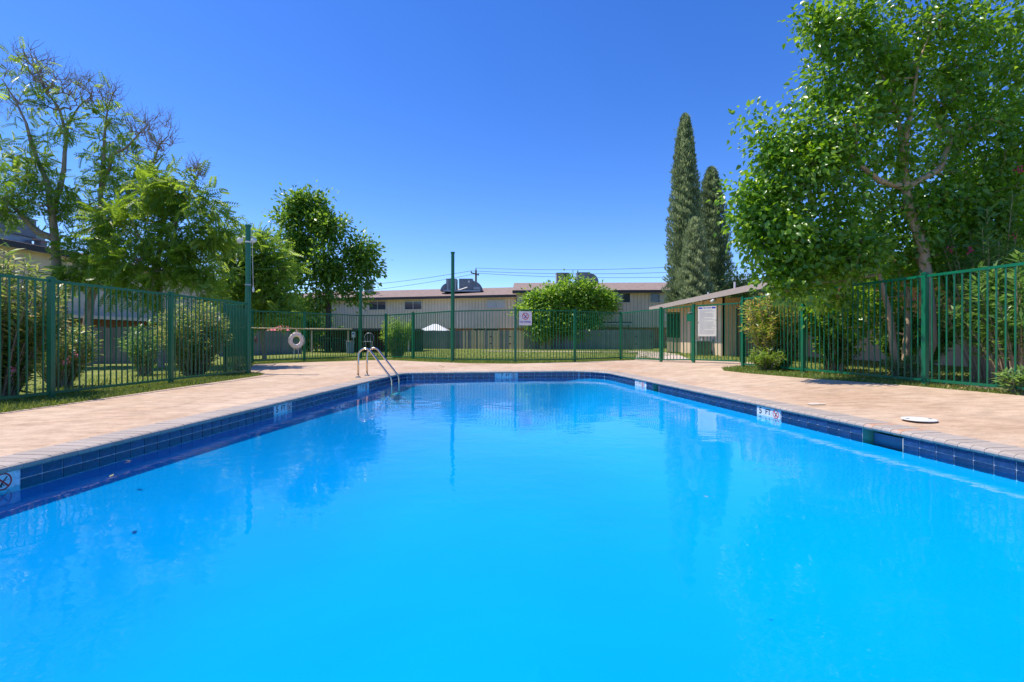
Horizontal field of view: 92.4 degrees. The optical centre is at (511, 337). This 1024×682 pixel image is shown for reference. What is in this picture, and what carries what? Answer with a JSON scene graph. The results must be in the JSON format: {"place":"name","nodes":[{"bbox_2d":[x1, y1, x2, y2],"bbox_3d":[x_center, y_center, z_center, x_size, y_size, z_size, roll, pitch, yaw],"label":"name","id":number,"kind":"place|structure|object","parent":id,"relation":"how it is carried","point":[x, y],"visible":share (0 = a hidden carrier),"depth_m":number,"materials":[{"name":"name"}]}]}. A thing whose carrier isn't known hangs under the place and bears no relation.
{"place":"outdoors","nodes":[
{"label":"outdoors","id":0,"kind":"place"},
{"bbox_2d":[1,348,1010,406],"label":"lawn","id":1,"kind":"structure","parent":0,"point":[113,368],"depth_m":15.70,"materials":[{"name":"green plant"}]},
{"bbox_2d":[0,242,77,396],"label":"oleander","id":2,"kind":"object","parent":1,"relation":"on","point":[13,338],"visible":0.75,"depth_m":7.64,"materials":[{"name":"green plant"}]},
{"bbox_2d":[10,322,102,387],"bbox_3d":[-8.434,0.282,8.533,1.242,1.364,3.157,0,0,-18],"label":"oleander","id":3,"kind":"object","parent":1,"relation":"on","point":[69,361],"visible":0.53,"depth_m":9.55,"materials":[{"name":"green plant"}]},
{"bbox_2d":[0,36,113,336],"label":"slender tree","id":4,"kind":"object","parent":1,"relation":"on","point":[51,203],"visible":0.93,"depth_m":15.45,"materials":[{"name":"green plant"}]},
{"bbox_2d":[70,327,167,363],"bbox_3d":[-13.753,0.358,17.567,4.357,1.492,0.065,0,0,-9],"label":"wood fence","id":5,"kind":"object","parent":1,"relation":"on","point":[113,346],"visible":0.13,"depth_m":17.47,"materials":[{"name":"brown wood"}]},
{"bbox_2d":[57,70,184,365],"bbox_3d":[-12.824,-3.857,16.057,4.077,9.866,2.170,0,0,0],"label":"slender tree","id":6,"kind":"object","parent":1,"relation":"on","point":[104,177],"visible":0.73,"depth_m":15.98,"materials":[{"name":"green plant"}]},
{"bbox_2d":[0,273,246,399],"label":"picket fence","id":7,"kind":"object","parent":1,"relation":"on","point":[51,282],"visible":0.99,"depth_m":8.36,"materials":[{"name":"green metal"}]},
{"bbox_2d":[115,316,160,374],"bbox_3d":[-9.468,0.205,12.606,1.022,1.545,1.192,0,0,0],"label":"oleander","id":8,"kind":"object","parent":1,"relation":"on","point":[140,352],"visible":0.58,"depth_m":12.47,"materials":[{"name":"green plant"}]},
{"bbox_2d":[19,152,261,366],"bbox_3d":[-11.695,-2.370,15.222,7.257,6.768,2.920,0,0,0],"label":"feathery tree","id":9,"kind":"object","parent":1,"relation":"on","point":[162,202],"visible":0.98,"depth_m":14.84,"materials":[{"name":"green plant"}]},
{"bbox_2d":[0,238,312,350],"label":"apartment building","id":10,"kind":"structure","parent":1,"relation":"on","point":[36,252],"depth_m":22.83,"materials":[{"name":"paint"}]},
{"bbox_2d":[0,211,44,243],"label":"rooftop unit","id":11,"kind":"object","parent":10,"relation":"on","point":[27,235],"visible":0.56,"depth_m":21.40,"materials":[{"name":"grey metal"}]},
{"bbox_2d":[31,240,49,246],"bbox_3d":[-21.139,-4.081,22.000,0.420,0.550,0.420,0,0,0],"label":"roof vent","id":12,"kind":"object","parent":10,"relation":"on","point":[40,243],"visible":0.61,"depth_m":21.85,"materials":[{"name":"grey metal"}]},
{"bbox_2d":[151,297,234,375],"bbox_3d":[-7.820,-0.037,12.099,1.874,1.985,1.783,0,0,0],"label":"oleander","id":13,"kind":"object","parent":1,"relation":"on","point":[193,341],"visible":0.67,"depth_m":11.88,"materials":[{"name":"green plant"}]},
{"bbox_2d":[225,302,253,371],"bbox_3d":[-8.008,-0.013,14.426,0.600,1.925,4.683,0,0,-26],"label":"picket fence","id":14,"kind":"object","parent":1,"relation":"on","point":[252,336],"visible":0.59,"depth_m":13.65,"materials":[{"name":"green metal"}]},
{"bbox_2d":[237,224,256,373],"bbox_3d":[-6.687,-0.955,12.400,0.472,3.790,0.192,0,0,0],"label":"tall post","id":15,"kind":"object","parent":1,"relation":"on","point":[248,236],"visible":0.98,"depth_m":12.37,"materials":[{"name":"metal"}]},
{"bbox_2d":[195,214,316,359],"bbox_3d":[-10.605,-2.060,20.494,4.929,6.053,2.789,0,0,0],"label":"drooping tree","id":16,"kind":"object","parent":1,"relation":"on","point":[265,279],"visible":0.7,"depth_m":20.22,"materials":[{"name":"green plant"}]},
{"bbox_2d":[218,331,302,356],"bbox_3d":[-13.616,0.372,27.006,0.065,1.524,5.571,0,0,21],"label":"wood fence","id":17,"kind":"object","parent":1,"relation":"on","point":[287,348],"visible":0.16,"depth_m":27.60,"materials":[{"name":"wood"}]},
{"bbox_2d":[267,326,297,330],"bbox_3d":[-14.449,0.094,31.000,1.558,1.811,1.558,0,0,0],"label":"canopy","id":18,"kind":"object","parent":1,"relation":"on","point":[280,329],"visible":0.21,"depth_m":30.39,"materials":[{"name":"pink fabric"}]},
{"bbox_2d":[251,292,343,350],"bbox_3d":[-16.600,-0.634,35.995,8.848,5.678,4.805,0,0,0],"label":"roundish bush","id":19,"kind":"object","parent":1,"relation":"on","point":[314,333],"visible":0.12,"depth_m":35.65,"materials":[{"name":"green plant"}]},
{"bbox_2d":[262,178,389,350],"bbox_3d":[-12.805,-5.045,33.913,9.338,12.002,4.654,0,0,0],"label":"round tree","id":20,"kind":"object","parent":1,"relation":"on","point":[310,212],"visible":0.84,"depth_m":33.46,"materials":[{"name":"green plant"}]},
{"bbox_2d":[331,337,345,350],"bbox_3d":[-11.438,0.405,32.588,1.060,0.950,0.484,0,0,0],"label":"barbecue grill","id":21,"kind":"object","parent":1,"relation":"on","point":[338,339],"visible":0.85,"depth_m":32.40,"materials":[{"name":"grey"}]},
{"bbox_2d":[346,341,354,352],"bbox_3d":[-9.722,0.565,29.500,0.522,0.770,0.522,0,0,0],"label":"trash can","id":22,"kind":"object","parent":1,"relation":"on","point":[352,343],"visible":0.79,"depth_m":29.33,"materials":[{"name":"grey"}]},
{"bbox_2d":[359,287,362,357],"bbox_3d":[-6.290,-0.615,20.400,0.151,3.000,0.151,0,0,0],"label":"tall post","id":23,"kind":"object","parent":1,"relation":"on","point":[360,319],"visible":0.89,"depth_m":20.34,"materials":[{"name":"green metal"}]},
{"bbox_2d":[308,328,423,352],"bbox_3d":[-9.700,0.255,33.400,6.600,1.690,4.400,0,0,0],"label":"patio shelter","id":24,"kind":"object","parent":1,"relation":"on","point":[381,345],"visible":0.36,"depth_m":35.33,"materials":[{"name":"brown"}]},
{"bbox_2d":[364,333,373,345],"bbox_3d":[-9.031,0.189,30.800,0.631,0.996,0.450,0,0,0],"label":"wire chair","id":25,"kind":"object","parent":1,"relation":"on","point":[370,339],"visible":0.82,"depth_m":30.98,"materials":[{"name":"white metal"}]},
{"bbox_2d":[380,315,411,357],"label":"oleander","id":26,"kind":"object","parent":1,"relation":"on","point":[399,340],"visible":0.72,"depth_m":21.01,"materials":[{"name":"green plant"}]},
{"bbox_2d":[423,324,449,330],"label":"canopy","id":27,"kind":"object","parent":1,"relation":"on","point":[441,328],"visible":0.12,"depth_m":41.76,"materials":[{"name":"white fabric"}]},
{"bbox_2d":[451,252,454,360],"bbox_3d":[-2.100,-1.085,17.400,0.151,3.900,0.151,0,0,0],"label":"tall post","id":28,"kind":"object","parent":1,"relation":"on","point":[452,311],"visible":0.88,"depth_m":17.35,"materials":[{"name":"green metal"}]},
{"bbox_2d":[254,307,662,363],"bbox_3d":[-1.866,-0.065,18.376,13.814,1.920,4.072,0,0,0],"label":"picket fence","id":29,"kind":"object","parent":1,"relation":"on","point":[515,359],"visible":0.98,"depth_m":17.71,"materials":[{"name":"green metal"}]},
{"bbox_2d":[288,329,304,358],"bbox_3d":[-7.802,0.230,17.742,0.095,1.093,0.644,0,0,37],"label":"life ring","id":30,"kind":"object","parent":29,"relation":"hanging from","point":[300,344],"visible":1,"depth_m":17.73,"materials":[{"name":"plastic"}]},
{"bbox_2d":[252,327,351,329],"bbox_3d":[-7.824,-0.335,17.685,0.170,0.062,5.047,0,0,34],"label":"rescue pole","id":31,"kind":"object","parent":29,"relation":"attached to","point":[302,328],"visible":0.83,"depth_m":17.83,"materials":[{"name":"silver metal"}]},
{"bbox_2d":[519,311,531,324],"bbox_3d":[0.457,-0.655,16.658,0.455,0.475,0.008,0,0,-16],"label":"no diving sign","id":32,"kind":"object","parent":29,"relation":"attached to","point":[525,317],"visible":1,"depth_m":16.66,"materials":[{"name":"white"}]},
{"bbox_2d":[0,360,1023,456],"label":"pool deck","id":33,"kind":"structure","parent":1,"relation":"on","point":[994,417],"depth_m":7.01,"materials":[{"name":"concrete"}]},
{"bbox_2d":[355,347,399,397],"bbox_3d":[-3.068,1.139,11.329,0.929,1.822,0.662,0,0,6],"label":"pool ladder","id":34,"kind":"object","parent":33,"relation":"attached to","point":[378,361],"visible":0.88,"depth_m":11.08,"materials":[{"name":"silver metal"}]},
{"bbox_2d":[0,370,1023,681],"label":"pool shell","id":35,"kind":"object","parent":33,"relation":"in","point":[382,536],"visible":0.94,"depth_m":3.88,"materials":[{"name":"paint"}]},
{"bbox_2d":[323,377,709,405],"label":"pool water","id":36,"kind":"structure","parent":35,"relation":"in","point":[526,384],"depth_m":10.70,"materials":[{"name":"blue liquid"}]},
{"bbox_2d":[901,416,937,421],"bbox_3d":[4.330,0.867,5.220,0.308,0.010,0.308,0,0,0],"label":"skimmer lid","id":37,"kind":"object","parent":33,"relation":"on","point":[921,419],"visible":1,"depth_m":5.17,"materials":[{"name":"white plastic"}]},
{"bbox_2d":[0,365,1023,412],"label":"edge grass","id":38,"kind":"structure","parent":1,"relation":"on","point":[16,404],"depth_m":8.56,"materials":[{"name":"green plant"}]},
{"bbox_2d":[423,330,653,349],"bbox_3d":[1.002,0.182,38.560,19.720,1.565,0.080,0,0,13],"label":"wood fence","id":39,"kind":"object","parent":1,"relation":"on","point":[470,339],"visible":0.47,"depth_m":38.53,"materials":[{"name":"grey"}]},
{"bbox_2d":[508,269,623,345],"bbox_3d":[4.182,-2.274,38.053,9.250,6.421,3.822,0,0,0],"label":"bright tree","id":40,"kind":"object","parent":1,"relation":"on","point":[571,295],"visible":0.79,"depth_m":37.74,"materials":[{"name":"green plant"}]},
{"bbox_2d":[526,351,658,352],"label":"footpath","id":41,"kind":"structure","parent":1,"relation":"on","point":[561,351],"depth_m":30.98,"materials":[{"name":"concrete"}]},
{"bbox_2d":[587,322,631,329],"bbox_3d":[7.827,-0.141,39.580,3.200,2.220,1.940,0,0,0],"label":"patio cover","id":42,"kind":"object","parent":1,"relation":"on","point":[616,323],"visible":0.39,"depth_m":38.65,"materials":[{"name":"brown"}]},
{"bbox_2d":[512,282,765,347],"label":"apartment building","id":43,"kind":"structure","parent":1,"relation":"on","point":[639,296],"depth_m":40.92,"materials":[{"name":"paint"}]},
{"bbox_2d":[555,273,569,283],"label":"rooftop unit","id":44,"kind":"object","parent":43,"relation":"on","point":[557,276],"visible":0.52,"depth_m":44.00,"materials":[{"name":"grey metal"}]},
{"bbox_2d":[576,272,598,282],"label":"rooftop unit","id":45,"kind":"object","parent":43,"relation":"on","point":[590,275],"visible":0.5,"depth_m":44.50,"materials":[{"name":"grey metal"}]},
{"bbox_2d":[613,293,630,302],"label":"window","id":46,"kind":"structure","parent":43,"relation":"in","point":[626,296],"depth_m":40.89,"materials":[{"name":"grey glass"}]},
{"bbox_2d":[650,293,668,302],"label":"window","id":47,"kind":"structure","parent":43,"relation":"in","point":[654,297],"depth_m":40.81,"materials":[{"name":"grey"}]},
{"bbox_2d":[629,351,687,359],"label":"footpath","id":48,"kind":"structure","parent":1,"relation":"on","point":[665,356],"depth_m":20.76,"materials":[{"name":"concrete"}]},
{"bbox_2d":[666,312,679,352],"bbox_3d":[8.690,-0.260,26.409,0.760,2.220,0.054,0,0,0],"label":"bar screen","id":49,"kind":"object","parent":1,"relation":"on","point":[677,332],"visible":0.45,"depth_m":26.39,"materials":[{"name":"green paint"}]},
{"bbox_2d":[661,112,707,349],"bbox_3d":[11.782,-7.097,33.487,3.087,16.595,3.139,0,0,0],"label":"cypress","id":50,"kind":"object","parent":1,"relation":"on","point":[686,199],"visible":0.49,"depth_m":32.99,"materials":[{"name":"green plant"}]},
{"bbox_2d":[675,216,713,305],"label":"cypress","id":51,"kind":"object","parent":1,"relation":"on","point":[695,273],"visible":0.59,"depth_m":31.07,"materials":[{"name":"green plant"}]},
{"bbox_2d":[695,340,713,355],"bbox_3d":[8.790,0.500,22.585,0.800,0.800,0.629,0,0,0],"label":"utility box","id":52,"kind":"object","parent":1,"relation":"on","point":[697,347],"visible":0.66,"depth_m":22.32,"materials":[{"name":"metal"}]},
{"bbox_2d":[698,165,736,298],"bbox_3d":[14.829,-5.803,36.569,3.705,14.006,3.762,0,0,0],"label":"cypress","id":53,"kind":"object","parent":1,"relation":"on","point":[717,246],"visible":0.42,"depth_m":35.66,"materials":[{"name":"green plant"}]},
{"bbox_2d":[714,271,766,297],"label":"roundish bush","id":54,"kind":"object","parent":1,"relation":"on","point":[739,283],"visible":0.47,"depth_m":32.71,"materials":[{"name":"green plant"}]},
{"bbox_2d":[747,346,789,370],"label":"shrub","id":55,"kind":"object","parent":1,"relation":"on","point":[764,360],"visible":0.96,"depth_m":11.39,"materials":[{"name":"green plant"}]},
{"bbox_2d":[739,292,820,369],"bbox_3d":[6.519,-0.246,11.997,1.872,2.113,1.603,0,0,0],"label":"oleander","id":56,"kind":"object","parent":1,"relation":"on","point":[762,339],"visible":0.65,"depth_m":11.77,"materials":[{"name":"leaf"},{"name":"bark"}]},
{"bbox_2d":[649,233,1023,367],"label":"pool house","id":57,"kind":"structure","parent":1,"relation":"on","point":[736,325],"depth_m":21.46,"materials":[{"name":"beige paint"}]},
{"bbox_2d":[738,311,758,355],"bbox_3d":[10.350,-0.150,21.480,0.950,2.050,0.040,0,0,0],"label":"door","id":58,"kind":"structure","parent":57,"relation":"in","point":[738,311],"depth_m":21.46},
{"bbox_2d":[806,284,866,370],"bbox_3d":[7.377,-0.241,11.184,1.490,2.100,1.288,0,0,0],"label":"leafy sapling","id":59,"kind":"object","parent":1,"relation":"on","point":[830,345],"visible":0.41,"depth_m":11.05,"materials":[{"name":"green plant"}]},
{"bbox_2d":[812,338,865,369],"bbox_3d":[8.127,0.265,12.208,1.162,1.092,1.259,0,0,0],"label":"dark bush","id":60,"kind":"object","parent":1,"relation":"on","point":[855,351],"visible":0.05,"depth_m":11.94,"materials":[{"name":"green plant"}]},
{"bbox_2d":[692,262,1023,389],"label":"picket fence","id":61,"kind":"object","parent":1,"relation":"on","point":[924,277],"visible":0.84,"depth_m":8.31,"materials":[{"name":"green metal"}]},
{"bbox_2d":[662,305,692,360],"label":"pool gate","id":62,"kind":"structure","parent":61,"relation":"attached to","point":[688,317],"depth_m":15.86,"materials":[{"name":"green metal"}]},
{"bbox_2d":[698,306,715,335],"bbox_3d":[6.003,-0.501,15.109,0.008,0.920,0.600,0,0,-39],"label":"pool rules sign","id":63,"kind":"object","parent":61,"relation":"attached to","point":[706,320],"visible":1,"depth_m":15.10,"materials":[{"name":"white plastic"}]},
{"bbox_2d":[705,0,1023,379],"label":"mulberry tree","id":64,"kind":"object","parent":1,"relation":"on","point":[808,255],"visible":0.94,"depth_m":9.16,"materials":[{"name":"green plant"}]},
{"bbox_2d":[881,353,930,379],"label":"shrub","id":65,"kind":"object","parent":1,"relation":"on","point":[895,370],"visible":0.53,"depth_m":9.11,"materials":[{"name":"green plant"}]},
{"bbox_2d":[877,324,940,366],"bbox_3d":[9.345,0.240,11.572,1.350,1.143,1.098,0,0,0],"label":"dark bush","id":66,"kind":"object","parent":1,"relation":"on","point":[914,345],"visible":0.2,"depth_m":11.45,"materials":[{"name":"green plant"}]},
{"bbox_2d":[870,307,963,368],"bbox_3d":[9.850,0.009,11.988,2.001,1.606,1.538,0,0,0],"label":"dark bush","id":67,"kind":"object","parent":1,"relation":"on","point":[942,337],"visible":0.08,"depth_m":11.73,"materials":[{"name":"green plant"}]},
{"bbox_2d":[912,379,1023,395],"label":"planting bed","id":68,"kind":"object","parent":1,"relation":"on","point":[990,382],"depth_m":8.29,"materials":[{"name":"soil"}]},
{"bbox_2d":[790,370,1023,393],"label":"leaf litter","id":69,"kind":"object","parent":68,"relation":"on","point":[929,382],"visible":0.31,"depth_m":9.04,"materials":[{"name":"brown plant"}]},
{"bbox_2d":[912,165,1023,380],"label":"oleander","id":70,"kind":"object","parent":68,"relation":"on","point":[970,262],"visible":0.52,"depth_m":9.13,"materials":[{"name":"leaf"},{"name":"pink flower petals"},{"name":"pale bark"}]},
{"bbox_2d":[944,249,1023,384],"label":"oleander","id":71,"kind":"object","parent":68,"relation":"on","point":[1010,323],"visible":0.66,"depth_m":7.76,"materials":[{"name":"leaf"},{"name":"pink flower petals"},{"name":"pale bark"}]},
{"bbox_2d":[990,363,1023,394],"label":"shrub","id":72,"kind":"object","parent":68,"relation":"on","point":[1005,374],"visible":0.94,"depth_m":6.79,"materials":[{"name":"green plant"}]},
{"bbox_2d":[0,0,1023,294],"label":"sky","id":73,"kind":"structure","parent":0,"point":[504,136],"materials":[{"name":"blue"}]},
{"bbox_3d":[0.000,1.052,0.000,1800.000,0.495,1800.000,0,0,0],"label":"ground","id":74,"kind":"structure","parent":0,"visible":0},
{"bbox_2d":[300,287,515,347],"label":"apartment building","id":75,"kind":"structure","parent":74,"relation":"on","point":[411,301],"depth_m":46.02,"materials":[{"name":"paint"}]},
{"bbox_2d":[369,301,385,309],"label":"window","id":76,"kind":"structure","parent":75,"relation":"in","point":[381,305],"depth_m":47.19,"materials":[{"name":"grey glass"}]},
{"bbox_2d":[404,301,421,309],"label":"window","id":77,"kind":"structure","parent":75,"relation":"in","point":[408,305],"depth_m":46.33,"materials":[{"name":"grey"}]},
{"bbox_2d":[440,279,482,292],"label":"rooftop unit","id":78,"kind":"object","parent":75,"relation":"on","point":[468,285],"visible":0.94,"depth_m":46.50,"materials":[{"name":"grey metal"}]},
{"bbox_2d":[472,328,498,330],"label":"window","id":79,"kind":"structure","parent":75,"relation":"in","point":[475,329],"depth_m":45.06,"materials":[{"name":"grey"}]},
{"bbox_2d":[487,300,504,308],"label":"window","id":80,"kind":"structure","parent":75,"relation":"in","point":[490,303],"depth_m":44.41,"materials":[{"name":"grey glass"}]},
{"bbox_2d":[471,269,478,281],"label":"utility pole","id":81,"kind":"object","parent":74,"relation":"on","point":[475,273],"visible":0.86,"depth_m":77.88,"materials":[{"name":"brown wood"}]},
{"bbox_2d":[298,271,467,288],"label":"power line","id":82,"kind":"object","parent":81,"relation":"attached to","point":[415,279],"visible":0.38,"depth_m":80.08,"materials":[{"name":"grey metal"}]},
{"bbox_2d":[376,273,477,289],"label":"power line","id":83,"kind":"object","parent":81,"relation":"attached to","point":[427,282],"visible":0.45,"depth_m":83.39,"materials":[{"name":"grey metal"}]},
{"bbox_2d":[481,271,667,273],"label":"power line","id":84,"kind":"object","parent":81,"relation":"attached to","point":[555,273],"visible":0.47,"depth_m":73.72,"materials":[{"name":"grey metal"}]},
{"bbox_2d":[485,262,745,269],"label":"power line","id":85,"kind":"object","parent":81,"relation":"attached to","point":[582,269],"visible":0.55,"depth_m":73.30,"materials":[{"name":"grey metal"}]},
{"bbox_2d":[481,273,758,277],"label":"power line","id":86,"kind":"object","parent":81,"relation":"attached to","point":[597,277],"visible":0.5,"depth_m":74.70,"materials":[{"name":"grey metal"}]}
]}

